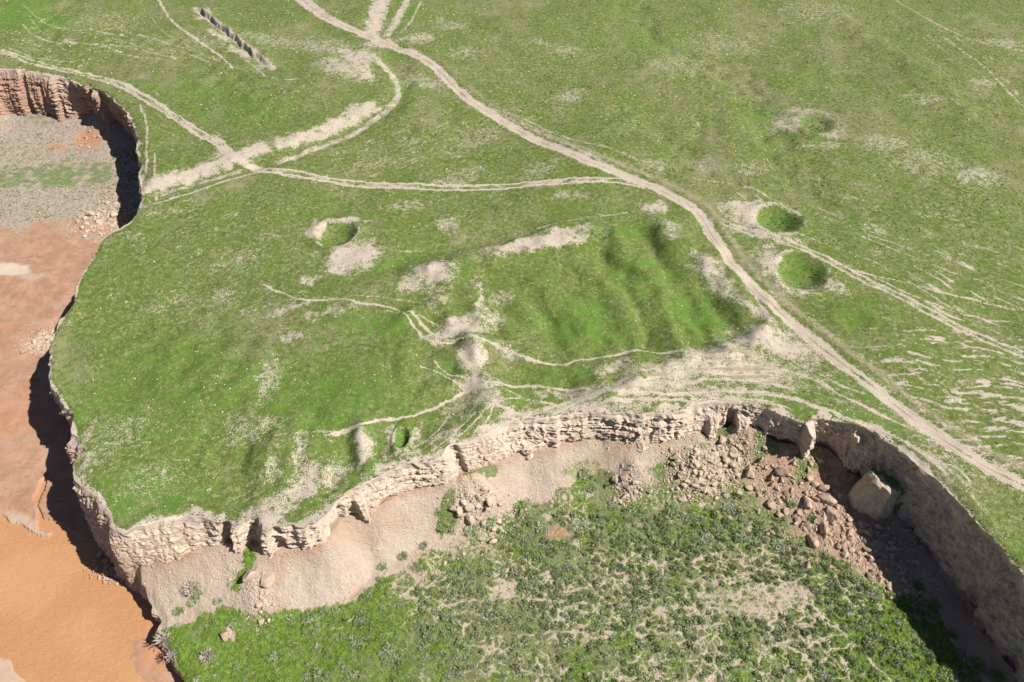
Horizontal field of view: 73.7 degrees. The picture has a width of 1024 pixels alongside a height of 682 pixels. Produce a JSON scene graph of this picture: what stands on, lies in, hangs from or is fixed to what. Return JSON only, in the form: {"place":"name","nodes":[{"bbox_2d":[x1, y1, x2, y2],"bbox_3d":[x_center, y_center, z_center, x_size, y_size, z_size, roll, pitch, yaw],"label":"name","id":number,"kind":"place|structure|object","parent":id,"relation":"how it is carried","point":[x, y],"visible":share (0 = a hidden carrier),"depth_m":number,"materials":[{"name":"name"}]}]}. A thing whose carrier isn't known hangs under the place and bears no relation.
{"place":"outdoors","nodes":[
{"label":"outdoors","id":0,"kind":"place"},
{"bbox_2d":[0,112,175,681],"bbox_3d":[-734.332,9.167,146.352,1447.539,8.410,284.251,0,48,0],"label":"floodplain","id":1,"kind":"structure","parent":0,"point":[42,267],"depth_m":169.81,"materials":[{"name":"soil"}]},
{"bbox_2d":[20,347,28,353],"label":"boulder","id":2,"kind":"object","parent":1,"relation":"on","point":[24,350],"visible":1,"depth_m":154.94,"materials":[{"name":"stone"}]},
{"bbox_2d":[0,133,139,222],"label":"brush","id":3,"kind":"object","parent":1,"relation":"on","point":[61,178],"visible":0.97,"depth_m":197.17,"materials":[{"name":"plant"}]},
{"bbox_2d":[85,211,94,215],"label":"boulder","id":4,"kind":"object","parent":1,"relation":"on","point":[89,213],"visible":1,"depth_m":186.57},
{"bbox_2d":[110,212,118,218],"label":"boulder","id":5,"kind":"object","parent":1,"relation":"on","point":[113,215],"visible":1,"depth_m":186.25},
{"bbox_2d":[0,478,184,681],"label":"river water","id":6,"kind":"structure","parent":0,"point":[64,617],"depth_m":117.51,"materials":[{"name":"liquid"}]},
{"bbox_2d":[138,585,185,681],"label":"river bank","id":7,"kind":"structure","parent":0,"point":[143,593],"depth_m":112.82,"materials":[{"name":"soil"}]},
{"bbox_2d":[165,650,176,661],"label":"dead shrub","id":8,"kind":"object","parent":7,"relation":"on","point":[170,654],"visible":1,"depth_m":109.12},
{"bbox_2d":[0,0,1023,574],"bbox_3d":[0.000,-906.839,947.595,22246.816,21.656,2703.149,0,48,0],"label":"ground","id":9,"kind":"structure","parent":0,"point":[446,302],"depth_m":156.30,"materials":[{"name":"plant"}]},
{"bbox_2d":[0,0,1023,562],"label":"tussocks","id":10,"kind":"object","parent":9,"relation":"on","point":[552,176],"visible":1,"depth_m":179.99,"materials":[{"name":"plant"}]},
{"bbox_2d":[3,0,1022,538],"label":"scattered stones","id":11,"kind":"object","parent":9,"relation":"on","point":[569,190],"visible":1,"depth_m":179.87,"materials":[{"name":"stone"}]},
{"bbox_2d":[27,69,1023,575],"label":"tussocks","id":12,"kind":"object","parent":9,"relation":"on","point":[407,459],"visible":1,"depth_m":122.33,"materials":[{"name":"plant"}]},
{"bbox_2d":[0,68,1023,681],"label":"cliff","id":13,"kind":"structure","parent":0,"point":[980,570],"depth_m":118.94,"materials":[{"name":"stone"}]},
{"bbox_2d":[14,196,883,640],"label":"rubble","id":14,"kind":"object","parent":13,"relation":"on","point":[624,490],"visible":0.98,"depth_m":127.17,"materials":[{"name":"stone"}]},
{"bbox_2d":[11,119,948,618],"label":"rubble","id":15,"kind":"object","parent":13,"relation":"on","point":[881,551],"visible":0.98,"depth_m":122.21,"materials":[{"name":"stone"}]},
{"bbox_2d":[101,557,108,563],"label":"boulder","id":16,"kind":"object","parent":15,"relation":"on","point":[104,560],"visible":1,"depth_m":122.94,"materials":[{"name":"stone"}]},
{"bbox_2d":[135,424,1016,681],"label":"terrace ground","id":17,"kind":"structure","parent":0,"point":[381,535],"depth_m":114.61,"materials":[{"name":"soil"}]},
{"bbox_2d":[152,630,171,650],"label":"dead shrub","id":18,"kind":"object","parent":17,"relation":"on","point":[162,637],"visible":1,"depth_m":110.64,"materials":[{"name":"plant"}]},
{"bbox_2d":[172,606,184,615],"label":"shrub","id":19,"kind":"object","parent":17,"relation":"on","point":[178,610],"visible":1,"depth_m":112.75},
{"bbox_2d":[181,580,200,595],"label":"dead shrub","id":20,"kind":"object","parent":17,"relation":"on","point":[190,588],"visible":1,"depth_m":112.85,"materials":[{"name":"plant"}]},
{"bbox_2d":[186,597,200,606],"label":"shrub","id":21,"kind":"object","parent":17,"relation":"on","point":[191,601],"visible":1,"depth_m":112.84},
{"bbox_2d":[190,588,204,598],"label":"shrub","id":22,"kind":"object","parent":17,"relation":"on","point":[198,593],"visible":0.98,"depth_m":112.97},
{"bbox_2d":[198,646,216,664],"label":"dead shrub","id":23,"kind":"object","parent":17,"relation":"on","point":[205,654],"visible":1,"depth_m":108.53,"materials":[{"name":"plant"}]},
{"bbox_2d":[213,596,223,603],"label":"shrub","id":24,"kind":"object","parent":17,"relation":"on","point":[217,600],"visible":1,"depth_m":113.00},
{"bbox_2d":[220,630,228,641],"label":"boulder","id":25,"kind":"object","parent":17,"relation":"on","point":[224,636],"visible":1,"depth_m":110.42,"materials":[{"name":"stone"}]},
{"bbox_2d":[242,569,257,581],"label":"boulder","id":26,"kind":"object","parent":17,"relation":"on","point":[249,575],"visible":1,"depth_m":112.21,"materials":[{"name":"stone"}]},
{"bbox_2d":[255,602,262,607],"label":"boulder","id":27,"kind":"object","parent":17,"relation":"on","point":[259,604],"visible":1,"depth_m":112.19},
{"bbox_2d":[260,572,274,587],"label":"boulder","id":28,"kind":"object","parent":17,"relation":"on","point":[267,580],"visible":1,"depth_m":112.58,"materials":[{"name":"stone"}]},
{"bbox_2d":[349,643,356,652],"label":"shrub","id":29,"kind":"object","parent":17,"relation":"on","point":[354,648],"visible":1,"depth_m":109.54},
{"bbox_2d":[376,561,387,570],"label":"shrub","id":30,"kind":"object","parent":17,"relation":"on","point":[382,565],"visible":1,"depth_m":118.52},
{"bbox_2d":[396,551,407,559],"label":"shrub","id":31,"kind":"object","parent":17,"relation":"on","point":[402,555],"visible":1,"depth_m":119.64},
{"bbox_2d":[401,641,408,649],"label":"shrub","id":32,"kind":"object","parent":17,"relation":"on","point":[404,644],"visible":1,"depth_m":109.80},
{"bbox_2d":[419,541,427,549],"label":"shrub","id":33,"kind":"object","parent":17,"relation":"on","point":[423,544],"visible":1,"depth_m":121.11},
{"bbox_2d":[437,522,448,530],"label":"shrub","id":34,"kind":"object","parent":17,"relation":"on","point":[443,528],"visible":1,"depth_m":121.88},
{"bbox_2d":[448,505,457,511],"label":"boulder","id":35,"kind":"object","parent":17,"relation":"on","point":[453,508],"visible":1,"depth_m":121.45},
{"bbox_2d":[456,506,462,517],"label":"boulder","id":36,"kind":"object","parent":17,"relation":"on","point":[459,512],"visible":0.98,"depth_m":121.50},
{"bbox_2d":[464,503,475,511],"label":"boulder","id":37,"kind":"object","parent":17,"relation":"on","point":[469,507],"visible":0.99,"depth_m":121.75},
{"bbox_2d":[466,515,473,524],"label":"boulder","id":38,"kind":"object","parent":17,"relation":"on","point":[470,519],"visible":1,"depth_m":122.03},
{"bbox_2d":[464,524,478,535],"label":"shrub","id":39,"kind":"object","parent":17,"relation":"on","point":[473,529],"visible":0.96,"depth_m":122.57,"materials":[{"name":"plant"}]},
{"bbox_2d":[470,532,486,545],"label":"shrub","id":40,"kind":"object","parent":17,"relation":"on","point":[476,541],"visible":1,"depth_m":121.66,"materials":[{"name":"plant"}]},
{"bbox_2d":[481,492,490,498],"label":"boulder","id":41,"kind":"object","parent":17,"relation":"on","point":[485,495],"visible":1,"depth_m":121.85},
{"bbox_2d":[484,665,491,673],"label":"shrub","id":42,"kind":"object","parent":17,"relation":"on","point":[486,667],"visible":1,"depth_m":107.32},
{"bbox_2d":[480,516,497,529],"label":"shrub","id":43,"kind":"object","parent":17,"relation":"on","point":[488,523],"visible":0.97,"depth_m":122.97,"materials":[{"name":"plant"}]},
{"bbox_2d":[485,496,493,506],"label":"boulder","id":44,"kind":"object","parent":17,"relation":"on","point":[488,500],"visible":0.96,"depth_m":121.88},
{"bbox_2d":[489,538,497,543],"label":"boulder","id":45,"kind":"object","parent":17,"relation":"on","point":[492,540],"visible":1,"depth_m":121.50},
{"bbox_2d":[497,499,505,505],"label":"boulder","id":46,"kind":"object","parent":17,"relation":"on","point":[501,502],"visible":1,"depth_m":123.50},
{"bbox_2d":[513,497,532,512],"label":"shrub","id":47,"kind":"object","parent":17,"relation":"on","point":[524,502],"visible":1,"depth_m":125.09,"materials":[{"name":"plant"}]},
{"bbox_2d":[523,546,534,558],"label":"shrub","id":48,"kind":"object","parent":17,"relation":"on","point":[529,551],"visible":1,"depth_m":120.23,"materials":[{"name":"plant"}]},
{"bbox_2d":[535,521,549,533],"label":"shrub","id":49,"kind":"object","parent":17,"relation":"on","point":[542,526],"visible":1,"depth_m":123.25,"materials":[{"name":"plant"}]},
{"bbox_2d":[560,538,573,551],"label":"shrub","id":50,"kind":"object","parent":17,"relation":"on","point":[566,547],"visible":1,"depth_m":121.19,"materials":[{"name":"plant"}]},
{"bbox_2d":[162,431,980,681],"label":"grass","id":51,"kind":"structure","parent":17,"relation":"on","point":[743,517],"depth_m":111.84,"materials":[{"name":"plant"}]},
{"bbox_2d":[167,463,981,681],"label":"brush","id":52,"kind":"object","parent":17,"relation":"on","point":[737,540],"visible":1,"depth_m":114.04,"materials":[{"name":"plant"}]},
{"bbox_2d":[569,515,590,534],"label":"shrub","id":53,"kind":"object","parent":17,"relation":"on","point":[582,522],"visible":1,"depth_m":123.91,"materials":[{"name":"plant"}]},
{"bbox_2d":[576,467,591,478],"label":"shrub","id":54,"kind":"object","parent":17,"relation":"on","point":[583,471],"visible":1,"depth_m":127.47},
{"bbox_2d":[587,482,598,493],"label":"shrub","id":55,"kind":"object","parent":17,"relation":"on","point":[594,487],"visible":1,"depth_m":127.59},
{"bbox_2d":[592,529,607,541],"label":"shrub","id":56,"kind":"object","parent":17,"relation":"on","point":[601,535],"visible":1,"depth_m":122.19,"materials":[{"name":"plant"}]},
{"bbox_2d":[612,475,618,483],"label":"boulder","id":57,"kind":"object","parent":17,"relation":"on","point":[615,479],"visible":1,"depth_m":127.11,"materials":[{"name":"stone"}]},
{"bbox_2d":[614,519,628,531],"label":"shrub","id":58,"kind":"object","parent":17,"relation":"on","point":[621,526],"visible":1,"depth_m":123.68,"materials":[{"name":"plant"}]},
{"bbox_2d":[621,474,627,480],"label":"boulder","id":59,"kind":"object","parent":17,"relation":"on","point":[624,477],"visible":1,"depth_m":126.55,"materials":[{"name":"stone"}]},
{"bbox_2d":[624,484,630,491],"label":"boulder","id":60,"kind":"object","parent":17,"relation":"on","point":[627,487],"visible":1,"depth_m":126.76,"materials":[{"name":"stone"}]},
{"bbox_2d":[629,501,644,517],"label":"shrub","id":61,"kind":"object","parent":17,"relation":"on","point":[636,508],"visible":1,"depth_m":125.73,"materials":[{"name":"plant"}]},
{"bbox_2d":[631,532,645,544],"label":"shrub","id":62,"kind":"object","parent":17,"relation":"on","point":[638,537],"visible":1,"depth_m":121.92,"materials":[{"name":"plant"}]},
{"bbox_2d":[642,670,651,680],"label":"shrub","id":63,"kind":"object","parent":17,"relation":"on","point":[647,676],"visible":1,"depth_m":107.00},
{"bbox_2d":[665,500,680,515],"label":"shrub","id":64,"kind":"object","parent":17,"relation":"on","point":[670,505],"visible":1,"depth_m":125.92,"materials":[{"name":"plant"}]},
{"bbox_2d":[678,495,685,501],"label":"boulder","id":65,"kind":"object","parent":17,"relation":"on","point":[682,498],"visible":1,"depth_m":126.82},
{"bbox_2d":[676,538,688,552],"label":"shrub","id":66,"kind":"object","parent":17,"relation":"on","point":[680,542],"visible":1,"depth_m":121.29,"materials":[{"name":"plant"}]},
{"bbox_2d":[687,512,698,522],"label":"shrub","id":67,"kind":"object","parent":17,"relation":"on","point":[692,517],"visible":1,"depth_m":124.84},
{"bbox_2d":[700,532,712,544],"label":"shrub","id":68,"kind":"object","parent":17,"relation":"on","point":[706,536],"visible":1,"depth_m":122.00,"materials":[{"name":"plant"}]},
{"bbox_2d":[710,451,718,458],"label":"boulder","id":69,"kind":"object","parent":17,"relation":"on","point":[715,455],"visible":1,"depth_m":127.52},
{"bbox_2d":[711,615,719,623],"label":"shrub","id":70,"kind":"object","parent":17,"relation":"on","point":[714,619],"visible":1,"depth_m":112.69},
{"bbox_2d":[720,435,725,443],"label":"boulder","id":71,"kind":"object","parent":17,"relation":"on","point":[722,439],"visible":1,"depth_m":127.30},
{"bbox_2d":[722,456,729,462],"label":"boulder","id":72,"kind":"object","parent":17,"relation":"on","point":[726,459],"visible":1,"depth_m":127.71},
{"bbox_2d":[724,501,737,513],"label":"shrub","id":73,"kind":"object","parent":17,"relation":"on","point":[728,506],"visible":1,"depth_m":125.89,"materials":[{"name":"plant"}]},
{"bbox_2d":[729,459,737,466],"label":"boulder","id":74,"kind":"object","parent":17,"relation":"on","point":[732,463],"visible":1,"depth_m":127.70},
{"bbox_2d":[730,446,738,452],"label":"boulder","id":75,"kind":"object","parent":17,"relation":"on","point":[733,449],"visible":1,"depth_m":127.87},
{"bbox_2d":[737,532,750,542],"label":"shrub","id":76,"kind":"object","parent":17,"relation":"on","point":[746,538],"visible":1,"depth_m":122.14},
{"bbox_2d":[745,465,752,477],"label":"boulder","id":77,"kind":"object","parent":17,"relation":"on","point":[749,472],"visible":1,"depth_m":127.67,"materials":[{"name":"stone"}]},
{"bbox_2d":[745,485,752,490],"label":"boulder","id":78,"kind":"object","parent":17,"relation":"on","point":[749,487],"visible":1,"depth_m":127.71,"materials":[{"name":"stone"}]},
{"bbox_2d":[766,499,775,508],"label":"boulder","id":79,"kind":"object","parent":17,"relation":"on","point":[770,503],"visible":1,"depth_m":125.65,"materials":[{"name":"stone"}]},
{"bbox_2d":[771,538,786,551],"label":"shrub","id":80,"kind":"object","parent":17,"relation":"on","point":[777,546],"visible":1,"depth_m":121.20,"materials":[{"name":"plant"}]},
{"bbox_2d":[774,512,787,522],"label":"shrub","id":81,"kind":"object","parent":17,"relation":"on","point":[782,519],"visible":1,"depth_m":124.38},
{"bbox_2d":[775,466,788,475],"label":"boulder","id":82,"kind":"object","parent":17,"relation":"on","point":[781,470],"visible":1,"depth_m":126.89,"materials":[{"name":"stone"}]},
{"bbox_2d":[787,499,796,508],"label":"shrub","id":83,"kind":"object","parent":17,"relation":"on","point":[792,503],"visible":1,"depth_m":125.45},
{"bbox_2d":[796,509,802,515],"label":"boulder","id":84,"kind":"object","parent":17,"relation":"on","point":[799,512],"visible":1,"depth_m":124.42,"materials":[{"name":"stone"}]},
{"bbox_2d":[804,561,810,568],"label":"boulder","id":85,"kind":"object","parent":17,"relation":"on","point":[807,565],"visible":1,"depth_m":118.18,"materials":[{"name":"stone"}]},
{"bbox_2d":[803,495,813,508],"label":"boulder","id":86,"kind":"object","parent":17,"relation":"on","point":[807,502],"visible":1,"depth_m":124.73,"materials":[{"name":"stone"}]},
{"bbox_2d":[808,514,815,521],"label":"shrub","id":87,"kind":"object","parent":17,"relation":"on","point":[812,516],"visible":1,"depth_m":123.88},
{"bbox_2d":[806,534,818,547],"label":"boulder","id":88,"kind":"object","parent":17,"relation":"on","point":[813,542],"visible":1,"depth_m":120.96,"materials":[{"name":"stone"}]},
{"bbox_2d":[811,482,818,487],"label":"boulder","id":89,"kind":"object","parent":17,"relation":"on","point":[815,484],"visible":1,"depth_m":126.85,"materials":[{"name":"stone"}]},
{"bbox_2d":[820,520,829,534],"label":"boulder","id":90,"kind":"object","parent":17,"relation":"on","point":[824,529],"visible":1,"depth_m":121.89,"materials":[{"name":"stone"}]},
{"bbox_2d":[818,485,831,491],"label":"boulder","id":91,"kind":"object","parent":17,"relation":"on","point":[826,488],"visible":1,"depth_m":126.07,"materials":[{"name":"stone"}]},
{"bbox_2d":[817,493,836,505],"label":"boulder","id":92,"kind":"object","parent":17,"relation":"on","point":[828,499],"visible":1,"depth_m":124.83,"materials":[{"name":"stone"}]},
{"bbox_2d":[825,506,840,522],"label":"boulder","id":93,"kind":"object","parent":17,"relation":"on","point":[832,514],"visible":1,"depth_m":123.19,"materials":[{"name":"stone"}]},
{"bbox_2d":[841,551,848,557],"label":"boulder","id":94,"kind":"object","parent":17,"relation":"on","point":[845,555],"visible":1,"depth_m":119.44,"materials":[{"name":"stone"}]},
{"bbox_2d":[842,546,848,553],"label":"boulder","id":95,"kind":"object","parent":17,"relation":"on","point":[844,549],"visible":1,"depth_m":120.00,"materials":[{"name":"stone"}]},
{"bbox_2d":[848,528,854,535],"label":"boulder","id":96,"kind":"object","parent":17,"relation":"on","point":[851,531],"visible":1,"depth_m":121.82,"materials":[{"name":"stone"}]},
{"bbox_2d":[859,527,865,533],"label":"boulder","id":97,"kind":"object","parent":17,"relation":"on","point":[861,530],"visible":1,"depth_m":121.98,"materials":[{"name":"stone"}]},
{"bbox_2d":[859,519,867,527],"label":"boulder","id":98,"kind":"object","parent":17,"relation":"on","point":[863,523],"visible":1,"depth_m":122.12,"materials":[{"name":"stone"}]},
{"bbox_2d":[864,529,871,535],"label":"boulder","id":99,"kind":"object","parent":17,"relation":"on","point":[868,532],"visible":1,"depth_m":121.38,"materials":[{"name":"stone"}]},
{"bbox_2d":[848,468,900,518],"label":"fallen block","id":100,"kind":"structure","parent":17,"relation":"on","point":[873,493],"depth_m":121.23,"materials":[{"name":"stone"}]},
{"bbox_2d":[870,540,878,546],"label":"boulder","id":101,"kind":"object","parent":17,"relation":"on","point":[874,542],"visible":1,"depth_m":120.39,"materials":[{"name":"stone"}]},
{"bbox_2d":[867,585,882,598],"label":"shrub","id":102,"kind":"object","parent":17,"relation":"on","point":[876,592],"visible":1,"depth_m":115.30,"materials":[{"name":"plant"}]},
{"bbox_2d":[890,545,897,551],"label":"boulder","id":103,"kind":"object","parent":17,"relation":"on","point":[893,548],"visible":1,"depth_m":119.95,"materials":[{"name":"stone"}]},
{"bbox_2d":[895,639,910,656],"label":"shrub","id":104,"kind":"object","parent":17,"relation":"on","point":[902,646],"visible":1,"depth_m":109.44,"materials":[{"name":"plant"}]},
{"bbox_2d":[899,576,906,583],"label":"boulder","id":105,"kind":"object","parent":17,"relation":"on","point":[902,579],"visible":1,"depth_m":116.97,"materials":[{"name":"stone"}]},
{"bbox_2d":[905,517,915,527],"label":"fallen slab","id":106,"kind":"structure","parent":17,"relation":"on","point":[908,522],"depth_m":122.59,"materials":[{"name":"stone"}]},
{"bbox_2d":[912,580,925,590],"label":"shrub","id":107,"kind":"object","parent":17,"relation":"on","point":[921,585],"visible":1,"depth_m":116.55,"materials":[{"name":"plant"}]},
{"bbox_2d":[927,609,940,623],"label":"shrub","id":108,"kind":"object","parent":17,"relation":"on","point":[934,617],"visible":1,"depth_m":112.76,"materials":[{"name":"plant"}]},
{"bbox_2d":[930,596,941,608],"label":"shrub","id":109,"kind":"object","parent":17,"relation":"on","point":[935,601],"visible":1,"depth_m":114.56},
{"bbox_2d":[940,661,958,680],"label":"shrub","id":110,"kind":"object","parent":17,"relation":"on","point":[950,670],"visible":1,"depth_m":107.08,"materials":[{"name":"plant"}]},
{"bbox_2d":[946,627,959,639],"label":"shrub","id":111,"kind":"object","parent":17,"relation":"on","point":[952,632],"visible":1,"depth_m":111.03,"materials":[{"name":"plant"}]},
{"bbox_2d":[953,647,971,663],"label":"shrub","id":112,"kind":"object","parent":17,"relation":"on","point":[962,654],"visible":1,"depth_m":108.75,"materials":[{"name":"plant"}]},
{"bbox_2d":[971,655,987,672],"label":"shrub","id":113,"kind":"object","parent":17,"relation":"on","point":[977,666],"visible":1,"depth_m":107.57,"materials":[{"name":"plant"}]},
{"bbox_2d":[988,667,1009,681],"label":"shrub","id":114,"kind":"object","parent":17,"relation":"on","point":[999,676],"visible":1,"depth_m":106.16,"materials":[{"name":"plant"}]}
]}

